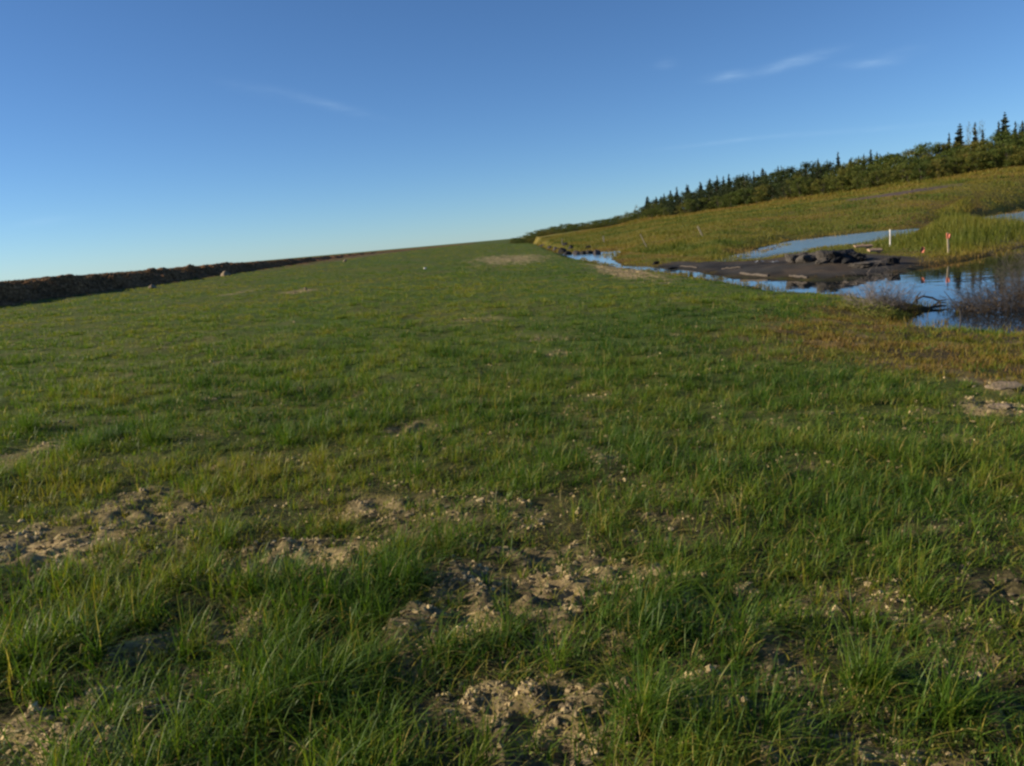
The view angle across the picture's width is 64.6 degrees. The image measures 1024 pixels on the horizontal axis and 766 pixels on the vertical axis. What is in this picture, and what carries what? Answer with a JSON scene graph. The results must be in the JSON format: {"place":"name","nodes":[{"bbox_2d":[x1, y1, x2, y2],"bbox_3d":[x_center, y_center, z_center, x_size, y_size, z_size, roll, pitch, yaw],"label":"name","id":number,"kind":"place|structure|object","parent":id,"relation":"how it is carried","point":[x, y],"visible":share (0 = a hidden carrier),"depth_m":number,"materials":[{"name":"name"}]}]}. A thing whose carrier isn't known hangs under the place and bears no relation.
{"place":"outdoors","nodes":[
{"label":"outdoors","id":0,"kind":"place"},
{"bbox_2d":[0,209,1023,765],"bbox_3d":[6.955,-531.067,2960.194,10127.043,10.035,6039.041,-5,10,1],"label":"ground","id":1,"kind":"structure","parent":0,"point":[584,563],"depth_m":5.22,"materials":[{"name":"green plant"}]},
{"bbox_2d":[0,243,472,306],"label":"earth berm","id":2,"kind":"structure","parent":1,"relation":"on","point":[76,283],"depth_m":41.88,"materials":[{"name":"soil"}]},
{"bbox_2d":[0,258,317,305],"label":"dead litter","id":3,"kind":"object","parent":2,"relation":"on","point":[52,297],"visible":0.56,"depth_m":41.05,"materials":[{"name":"plant"}]},
{"bbox_2d":[0,264,1023,765],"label":"soil crumbs","id":4,"kind":"object","parent":1,"relation":"on","point":[562,706],"visible":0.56,"depth_m":3.38,"materials":[{"name":"brown soil"}]},
{"bbox_2d":[574,257,1023,402],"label":"moss cover","id":5,"kind":"object","parent":1,"relation":"on","point":[969,338],"visible":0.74,"depth_m":11.02,"materials":[{"name":"green plant"}]},
{"bbox_2d":[837,301,871,310],"bbox_3d":[6.950,-1.594,16.454,0.718,0.219,0.581,-5,10,1],"label":"shore shrublet","id":6,"kind":"object","parent":1,"relation":"on","point":[850,305],"visible":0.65,"depth_m":16.37,"materials":[{"name":"green plant"}]},
{"bbox_2d":[853,299,897,318],"bbox_3d":[7.164,-1.467,16.000,0.870,0.368,0.703,-5,10,1],"label":"shore shrublet","id":7,"kind":"object","parent":1,"relation":"on","point":[877,311],"visible":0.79,"depth_m":15.92,"materials":[{"name":"green plant"}]},
{"bbox_2d":[820,257,934,311],"bbox_3d":[7.451,-2.030,16.503,2.146,1.134,1.817,-5,10,0],"label":"grey twig bush","id":8,"kind":"object","parent":1,"relation":"on","point":[873,296],"visible":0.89,"depth_m":16.38,"materials":[{"name":"grey plant"}]},
{"bbox_2d":[863,270,920,311],"bbox_3d":[7.597,-1.856,16.306,1.199,0.895,1.192,1,12,31],"label":"grey twig bush","id":9,"kind":"object","parent":1,"relation":"on","point":[901,303],"visible":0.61,"depth_m":16.27,"materials":[{"name":"grey plant"}]},
{"bbox_2d":[882,308,911,319],"bbox_3d":[7.534,-1.349,15.903,0.620,0.252,0.500,-5,10,1],"label":"shore shrublet","id":10,"kind":"object","parent":1,"relation":"on","point":[901,315],"visible":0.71,"depth_m":15.80,"materials":[{"name":"green plant"}]},
{"bbox_2d":[986,403,1012,409],"bbox_3d":[4.192,0.199,6.967,0.206,0.039,0.170,-5,10,1],"label":"rock","id":11,"kind":"object","parent":1,"relation":"on","point":[998,406],"visible":0.77,"depth_m":6.93,"materials":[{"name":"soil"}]},
{"bbox_2d":[984,381,1023,389],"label":"rock","id":12,"kind":"object","parent":1,"relation":"on","point":[1003,385],"visible":0.94,"depth_m":7.67,"materials":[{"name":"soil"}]},
{"bbox_2d":[0,0,1023,280],"label":"sky","id":13,"kind":"structure","parent":0,"point":[136,135],"materials":[{"name":"blue"}]},
{"bbox_2d":[524,161,1023,280],"bbox_3d":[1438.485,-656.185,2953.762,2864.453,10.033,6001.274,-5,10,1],"label":"marsh ground","id":14,"kind":"structure","parent":0,"point":[973,213],"depth_m":89.49,"materials":[{"name":"green plant"}]},
{"bbox_2d":[638,210,660,218],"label":"leafy shrub","id":15,"kind":"object","parent":14,"relation":"on","point":[645,213],"visible":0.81,"depth_m":192.38,"materials":[{"name":"green plant"}]},
{"bbox_2d":[667,204,683,214],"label":"leafy shrub","id":16,"kind":"object","parent":14,"relation":"on","point":[673,208],"visible":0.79,"depth_m":187.03,"materials":[{"name":"green plant"}]},
{"bbox_2d":[667,196,689,213],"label":"leafy shrub","id":17,"kind":"object","parent":14,"relation":"on","point":[677,202],"visible":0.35,"depth_m":191.91,"materials":[{"name":"green plant"}]},
{"bbox_2d":[675,203,689,213],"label":"leafy shrub","id":18,"kind":"object","parent":14,"relation":"on","point":[682,206],"visible":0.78,"depth_m":184.69,"materials":[{"name":"green plant"}]},
{"bbox_2d":[680,198,701,212],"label":"leafy shrub","id":19,"kind":"object","parent":14,"relation":"on","point":[689,205],"visible":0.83,"depth_m":183.35,"materials":[{"name":"green plant"}]},
{"bbox_2d":[682,192,706,210],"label":"leafy shrub","id":20,"kind":"object","parent":14,"relation":"on","point":[689,195],"visible":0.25,"depth_m":187.69,"materials":[{"name":"green plant"}]},
{"bbox_2d":[689,199,705,212],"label":"leafy shrub","id":21,"kind":"object","parent":14,"relation":"on","point":[699,203],"visible":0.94,"depth_m":182.13,"materials":[{"name":"green plant"}]},
{"bbox_2d":[696,197,716,211],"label":"leafy shrub","id":22,"kind":"object","parent":14,"relation":"on","point":[708,206],"visible":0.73,"depth_m":182.30,"materials":[{"name":"green plant"}]},
{"bbox_2d":[696,188,718,208],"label":"leafy shrub","id":23,"kind":"object","parent":14,"relation":"on","point":[707,196],"visible":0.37,"depth_m":185.94,"materials":[{"name":"green plant"}]},
{"bbox_2d":[703,180,729,198],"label":"leafy shrub","id":24,"kind":"object","parent":14,"relation":"on","point":[717,184],"visible":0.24,"depth_m":188.01,"materials":[{"name":"green plant"}]},
{"bbox_2d":[708,195,729,208],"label":"leafy shrub","id":25,"kind":"object","parent":14,"relation":"on","point":[720,204],"visible":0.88,"depth_m":178.59,"materials":[{"name":"green plant"}]},
{"bbox_2d":[714,187,735,205],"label":"leafy shrub","id":26,"kind":"object","parent":14,"relation":"on","point":[721,193],"visible":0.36,"depth_m":181.56,"materials":[{"name":"green plant"}]},
{"bbox_2d":[721,191,741,207],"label":"leafy shrub","id":27,"kind":"object","parent":14,"relation":"on","point":[730,199],"visible":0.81,"depth_m":176.30,"materials":[{"name":"green plant"}]},
{"bbox_2d":[724,178,743,197],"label":"leafy shrub","id":28,"kind":"object","parent":14,"relation":"on","point":[731,182],"visible":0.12,"depth_m":185.72,"materials":[{"name":"green plant"}]},
{"bbox_2d":[722,190,751,207],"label":"leafy shrub","id":29,"kind":"object","parent":14,"relation":"on","point":[737,197],"visible":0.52,"depth_m":176.12,"materials":[{"name":"green plant"}]},
{"bbox_2d":[731,172,754,204],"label":"leafy shrub","id":30,"kind":"object","parent":14,"relation":"on","point":[745,178],"visible":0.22,"depth_m":182.31,"materials":[{"name":"green plant"}]},
{"bbox_2d":[728,187,759,205],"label":"leafy shrub","id":31,"kind":"object","parent":14,"relation":"on","point":[736,193],"visible":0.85,"depth_m":173.59,"materials":[{"name":"green plant"}]},
{"bbox_2d":[734,181,759,205],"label":"leafy shrub","id":32,"kind":"object","parent":14,"relation":"on","point":[740,187],"visible":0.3,"depth_m":178.84,"materials":[{"name":"green plant"}]},
{"bbox_2d":[744,188,767,204],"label":"leafy shrub","id":33,"kind":"object","parent":14,"relation":"on","point":[756,196],"visible":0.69,"depth_m":171.56,"materials":[{"name":"green plant"}]},
{"bbox_2d":[747,180,770,202],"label":"leafy shrub","id":34,"kind":"object","parent":14,"relation":"on","point":[752,185],"visible":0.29,"depth_m":174.34,"materials":[{"name":"green plant"}]},
{"bbox_2d":[751,184,776,201],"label":"leafy shrub","id":35,"kind":"object","parent":14,"relation":"on","point":[765,193],"visible":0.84,"depth_m":169.79,"materials":[{"name":"green plant"}]},
{"bbox_2d":[760,174,783,196],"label":"leafy shrub","id":36,"kind":"object","parent":14,"relation":"on","point":[764,179],"visible":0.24,"depth_m":173.96,"materials":[{"name":"green plant"}]},
{"bbox_2d":[763,183,782,200],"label":"leafy shrub","id":37,"kind":"object","parent":14,"relation":"on","point":[772,194],"visible":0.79,"depth_m":168.59,"materials":[{"name":"green plant"}]},
{"bbox_2d":[766,169,791,194],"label":"leafy shrub","id":38,"kind":"object","parent":14,"relation":"on","point":[775,176],"visible":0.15,"depth_m":175.31,"materials":[{"name":"green plant"}]},
{"bbox_2d":[766,173,799,197],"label":"leafy shrub","id":39,"kind":"object","parent":14,"relation":"on","point":[786,176],"visible":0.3,"depth_m":171.75,"materials":[{"name":"green plant"}]},
{"bbox_2d":[774,181,797,199],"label":"leafy shrub","id":40,"kind":"object","parent":14,"relation":"on","point":[786,189],"visible":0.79,"depth_m":165.46,"materials":[{"name":"green plant"}]},
{"bbox_2d":[771,171,803,196],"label":"leafy shrub","id":41,"kind":"object","parent":14,"relation":"on","point":[782,175],"visible":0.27,"depth_m":170.81,"materials":[{"name":"green plant"}]},
{"bbox_2d":[780,178,802,197],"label":"leafy shrub","id":42,"kind":"object","parent":14,"relation":"on","point":[794,194],"visible":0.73,"depth_m":164.13,"materials":[{"name":"green plant"}]},
{"bbox_2d":[782,166,805,181],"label":"leafy shrub","id":43,"kind":"object","parent":14,"relation":"on","point":[789,171],"visible":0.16,"depth_m":174.67,"materials":[{"name":"green plant"}]},
{"bbox_2d":[787,178,812,197],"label":"leafy shrub","id":44,"kind":"object","parent":14,"relation":"on","point":[800,187],"visible":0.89,"depth_m":162.32,"materials":[{"name":"green plant"}]},
{"bbox_2d":[790,161,819,178],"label":"leafy shrub","id":45,"kind":"object","parent":14,"relation":"on","point":[806,165],"visible":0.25,"depth_m":171.16,"materials":[{"name":"green plant"}]},
{"bbox_2d":[796,178,827,196],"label":"leafy shrub","id":46,"kind":"object","parent":14,"relation":"on","point":[810,186],"visible":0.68,"depth_m":161.70,"materials":[{"name":"green plant"}]},
{"bbox_2d":[805,166,836,195],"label":"leafy shrub","id":47,"kind":"object","parent":14,"relation":"on","point":[820,175],"visible":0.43,"depth_m":165.21,"materials":[{"name":"green plant"}]},
{"bbox_2d":[807,177,837,194],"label":"leafy shrub","id":48,"kind":"object","parent":14,"relation":"on","point":[816,184],"visible":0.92,"depth_m":159.15,"materials":[{"name":"green plant"}]},
{"bbox_2d":[815,161,844,191],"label":"leafy shrub","id":49,"kind":"object","parent":14,"relation":"on","point":[829,165],"visible":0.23,"depth_m":167.32,"materials":[{"name":"green plant"}]},
{"bbox_2d":[818,171,842,192],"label":"leafy shrub","id":50,"kind":"object","parent":14,"relation":"on","point":[827,176],"visible":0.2,"depth_m":162.10,"materials":[{"name":"green plant"}]},
{"bbox_2d":[823,175,850,192],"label":"leafy shrub","id":51,"kind":"object","parent":14,"relation":"on","point":[829,188],"visible":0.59,"depth_m":157.39,"materials":[{"name":"green plant"}]},
{"bbox_2d":[827,174,853,191],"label":"leafy shrub","id":52,"kind":"object","parent":14,"relation":"on","point":[839,182],"visible":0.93,"depth_m":155.73,"materials":[{"name":"green plant"}]},
{"bbox_2d":[834,164,864,188],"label":"leafy shrub","id":53,"kind":"object","parent":14,"relation":"on","point":[849,168],"visible":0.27,"depth_m":158.73,"materials":[{"name":"green plant"}]},
{"bbox_2d":[838,157,869,171],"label":"leafy shrub","id":54,"kind":"object","parent":14,"relation":"on","point":[849,163],"visible":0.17,"depth_m":163.09,"materials":[{"name":"green plant"}]},
{"bbox_2d":[842,171,870,190],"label":"leafy shrub","id":55,"kind":"object","parent":14,"relation":"on","point":[855,173],"visible":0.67,"depth_m":154.07,"materials":[{"name":"green plant"}]},
{"bbox_2d":[841,164,879,188],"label":"leafy shrub","id":56,"kind":"object","parent":14,"relation":"on","point":[857,167],"visible":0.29,"depth_m":156.82,"materials":[{"name":"green plant"}]},
{"bbox_2d":[846,156,875,183],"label":"leafy shrub","id":57,"kind":"object","parent":14,"relation":"on","point":[856,161],"visible":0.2,"depth_m":162.04,"materials":[{"name":"green plant"}]},
{"bbox_2d":[852,168,881,189],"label":"leafy shrub","id":58,"kind":"object","parent":14,"relation":"on","point":[866,172],"visible":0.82,"depth_m":151.91,"materials":[{"name":"green plant"}]},
{"bbox_2d":[862,169,892,188],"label":"leafy shrub","id":59,"kind":"object","parent":14,"relation":"on","point":[874,173],"visible":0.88,"depth_m":150.33,"materials":[{"name":"green plant"}]},
{"bbox_2d":[867,152,899,178],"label":"leafy shrub","id":60,"kind":"object","parent":14,"relation":"on","point":[876,157],"visible":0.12,"depth_m":160.46,"materials":[{"name":"green plant"}]},
{"bbox_2d":[873,162,900,184],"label":"leafy shrub","id":61,"kind":"object","parent":14,"relation":"on","point":[888,165],"visible":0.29,"depth_m":153.83,"materials":[{"name":"green plant"}]},
{"bbox_2d":[875,168,900,184],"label":"leafy shrub","id":62,"kind":"object","parent":14,"relation":"on","point":[888,176],"visible":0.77,"depth_m":149.81,"materials":[{"name":"green plant"}]},
{"bbox_2d":[867,149,911,174],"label":"leafy shrub","id":63,"kind":"object","parent":14,"relation":"on","point":[883,160],"visible":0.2,"depth_m":157.35,"materials":[{"name":"green plant"}]},
{"bbox_2d":[882,154,917,178],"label":"leafy shrub","id":64,"kind":"object","parent":14,"relation":"on","point":[895,158],"visible":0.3,"depth_m":152.54,"materials":[{"name":"green plant"}]},
{"bbox_2d":[876,155,924,182],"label":"leafy shrub","id":65,"kind":"object","parent":14,"relation":"on","point":[904,160],"visible":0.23,"depth_m":152.30,"materials":[{"name":"green plant"}]},
{"bbox_2d":[888,164,916,184],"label":"leafy shrub","id":66,"kind":"object","parent":14,"relation":"on","point":[902,174],"visible":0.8,"depth_m":147.85,"materials":[{"name":"green plant"}]},
{"bbox_2d":[892,162,921,182],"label":"leafy shrub","id":67,"kind":"object","parent":14,"relation":"on","point":[906,166],"visible":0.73,"depth_m":146.75,"materials":[{"name":"green plant"}]},
{"bbox_2d":[906,157,931,179],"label":"leafy shrub","id":68,"kind":"object","parent":14,"relation":"on","point":[919,160],"visible":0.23,"depth_m":150.09,"materials":[{"name":"green plant"}]},
{"bbox_2d":[908,159,939,180],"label":"leafy shrub","id":69,"kind":"object","parent":14,"relation":"on","point":[924,168],"visible":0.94,"depth_m":144.53,"materials":[{"name":"green plant"}]},
{"bbox_2d":[907,142,948,176],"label":"leafy shrub","id":70,"kind":"object","parent":14,"relation":"on","point":[926,146],"visible":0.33,"depth_m":152.72,"materials":[{"name":"green plant"}]},
{"bbox_2d":[900,142,955,167],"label":"leafy shrub","id":71,"kind":"object","parent":14,"relation":"on","point":[933,152],"visible":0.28,"depth_m":153.07,"materials":[{"name":"green plant"}]},
{"bbox_2d":[922,158,945,177],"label":"leafy shrub","id":72,"kind":"object","parent":14,"relation":"on","point":[933,161],"visible":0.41,"depth_m":146.03,"materials":[{"name":"green plant"}]},
{"bbox_2d":[921,157,952,178],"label":"leafy shrub","id":73,"kind":"object","parent":14,"relation":"on","point":[939,172],"visible":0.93,"depth_m":144.20,"materials":[{"name":"green plant"}]},
{"bbox_2d":[932,149,960,173],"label":"leafy shrub","id":74,"kind":"object","parent":14,"relation":"on","point":[946,155],"visible":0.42,"depth_m":148.76,"materials":[{"name":"green plant"}]},
{"bbox_2d":[932,141,971,163],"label":"leafy shrub","id":75,"kind":"object","parent":14,"relation":"on","point":[951,145],"visible":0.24,"depth_m":152.56,"materials":[{"name":"green plant"}]},
{"bbox_2d":[931,146,979,172],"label":"leafy shrub","id":76,"kind":"object","parent":14,"relation":"on","point":[953,149],"visible":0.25,"depth_m":147.59,"materials":[{"name":"green plant"}]},
{"bbox_2d":[941,156,975,175],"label":"leafy shrub","id":77,"kind":"object","parent":14,"relation":"on","point":[953,158],"visible":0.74,"depth_m":144.60,"materials":[{"name":"green plant"}]},
{"bbox_2d":[953,124,965,147],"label":"spruce tree","id":78,"kind":"object","parent":14,"relation":"on","point":[957,139],"visible":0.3,"depth_m":155.68,"materials":[{"name":"green plant"}]},
{"bbox_2d":[952,153,986,172],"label":"leafy shrub","id":79,"kind":"object","parent":14,"relation":"on","point":[961,166],"visible":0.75,"depth_m":144.03,"materials":[{"name":"green plant"}]},
{"bbox_2d":[958,150,993,172],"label":"leafy shrub","id":80,"kind":"object","parent":14,"relation":"on","point":[978,154],"visible":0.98,"depth_m":142.73,"materials":[{"name":"green plant"}]},
{"bbox_2d":[962,139,994,157],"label":"leafy shrub","id":81,"kind":"object","parent":14,"relation":"on","point":[972,145],"visible":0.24,"depth_m":150.40,"materials":[{"name":"green plant"}]},
{"bbox_2d":[973,143,1001,166],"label":"leafy shrub","id":82,"kind":"object","parent":14,"relation":"on","point":[989,146],"visible":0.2,"depth_m":147.08,"materials":[{"name":"green plant"}]},
{"bbox_2d":[970,151,1007,168],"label":"leafy shrub","id":83,"kind":"object","parent":14,"relation":"on","point":[999,157],"visible":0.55,"depth_m":142.80,"materials":[{"name":"green plant"}]},
{"bbox_2d":[982,146,1011,168],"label":"leafy shrub","id":84,"kind":"object","parent":14,"relation":"on","point":[995,151],"visible":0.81,"depth_m":142.08,"materials":[{"name":"green plant"}]},
{"bbox_2d":[981,138,1021,164],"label":"leafy shrub","id":85,"kind":"object","parent":14,"relation":"on","point":[1008,141],"visible":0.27,"depth_m":146.17,"materials":[{"name":"green plant"}]},
{"bbox_2d":[998,112,1009,140],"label":"spruce tree","id":86,"kind":"object","parent":14,"relation":"on","point":[1005,122],"visible":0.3,"depth_m":151.78,"materials":[{"name":"green plant"}]},
{"bbox_2d":[987,129,1022,149],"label":"leafy shrub","id":87,"kind":"object","parent":14,"relation":"on","point":[999,134],"visible":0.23,"depth_m":151.19,"materials":[{"name":"green plant"}]},
{"bbox_2d":[989,143,1023,167],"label":"leafy shrub","id":88,"kind":"object","parent":14,"relation":"on","point":[1007,160],"visible":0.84,"depth_m":141.34,"materials":[{"name":"green plant"}]},
{"bbox_2d":[994,139,1021,164],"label":"leafy shrub","id":89,"kind":"object","parent":14,"relation":"on","point":[1018,141],"visible":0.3,"depth_m":146.10,"materials":[{"name":"green plant"}]},
{"bbox_2d":[993,131,1023,148],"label":"leafy shrub","id":90,"kind":"object","parent":14,"relation":"on","point":[1014,134],"visible":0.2,"depth_m":149.23,"materials":[{"name":"green plant"}]},
{"bbox_2d":[1007,146,1023,164],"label":"leafy shrub","id":91,"kind":"object","parent":14,"relation":"on","point":[1014,150],"visible":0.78,"depth_m":141.03,"materials":[{"name":"green plant"}]},
{"bbox_2d":[657,253,925,280],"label":"mud bank","id":92,"kind":"structure","parent":0,"point":[782,268],"depth_m":29.89,"materials":[{"name":"soil"}]},
{"bbox_2d":[739,272,769,276],"bbox_3d":[9.012,-4.045,30.169,0.118,0.168,1.825,-8,10,-16],"label":"old log","id":93,"kind":"object","parent":92,"relation":"on","point":[759,274],"visible":1,"depth_m":29.96,"materials":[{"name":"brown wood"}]},
{"bbox_2d":[784,252,808,262],"bbox_3d":[11.065,-4.884,31.461,0.768,0.380,0.569,-6,10,-8],"label":"clay block","id":94,"kind":"object","parent":92,"relation":"on","point":[790,258],"depth_m":31.33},
{"bbox_2d":[795,252,816,262],"bbox_3d":[11.332,-4.792,30.853,0.948,0.350,0.807,-6,10,-5],"label":"clay block","id":95,"kind":"object","parent":92,"relation":"on","point":[806,258],"depth_m":30.55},
{"bbox_2d":[816,249,834,262],"bbox_3d":[11.690,-4.687,29.847,0.790,0.469,0.591,-6,10,-8],"label":"peat block","id":96,"kind":"object","parent":92,"relation":"on","point":[822,255],"depth_m":29.89,"materials":[{"name":"grey stone"}]},
{"bbox_2d":[827,248,866,263],"bbox_3d":[12.258,-4.692,29.883,1.666,0.492,1.418,-7,10,-10],"label":"peat block","id":97,"kind":"object","parent":92,"relation":"on","point":[845,256],"depth_m":29.36,"materials":[{"name":"black soil"}]},
{"bbox_2d":[852,252,866,261],"bbox_3d":[12.538,-4.579,29.615,0.973,0.366,0.679,-1,11,21],"label":"peat block","id":98,"kind":"object","parent":92,"relation":"on","point":[858,256],"depth_m":29.32,"materials":[{"name":"black soil"}]},
{"bbox_2d":[848,260,886,267],"bbox_3d":[12.406,-4.153,28.241,1.128,0.188,1.006,-7,10,-13],"label":"clay block","id":99,"kind":"object","parent":92,"relation":"on","point":[864,264],"depth_m":27.92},
{"bbox_2d":[886,256,900,263],"bbox_3d":[13.348,-4.297,28.393,0.448,0.266,0.348,-6,10,-3],"label":"peat block","id":100,"kind":"object","parent":92,"relation":"on","point":[893,260],"depth_m":28.27,"materials":[{"name":"black soil"}]},
{"bbox_2d":[562,211,1023,332],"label":"water","id":101,"kind":"structure","parent":0,"point":[926,278],"depth_m":24.21,"materials":[{"name":"blue liquid"}]},
{"bbox_2d":[939,283,996,311],"bbox_3d":[9.153,-1.722,16.181,1.094,0.631,0.922,5,14,43],"label":"dead bush","id":102,"kind":"object","parent":101,"relation":"in","point":[965,304],"visible":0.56,"depth_m":16.23,"materials":[{"name":"brown plant"}]},
{"bbox_2d":[934,256,1023,313],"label":"dead bush","id":103,"kind":"object","parent":101,"relation":"in","point":[992,301],"visible":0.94,"depth_m":15.88,"materials":[{"name":"brown plant"}]},
{"bbox_2d":[972,226,1023,295],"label":"dead bush","id":104,"kind":"object","parent":101,"relation":"in","point":[1009,271],"visible":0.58,"depth_m":18.04,"materials":[{"name":"brown plant"}]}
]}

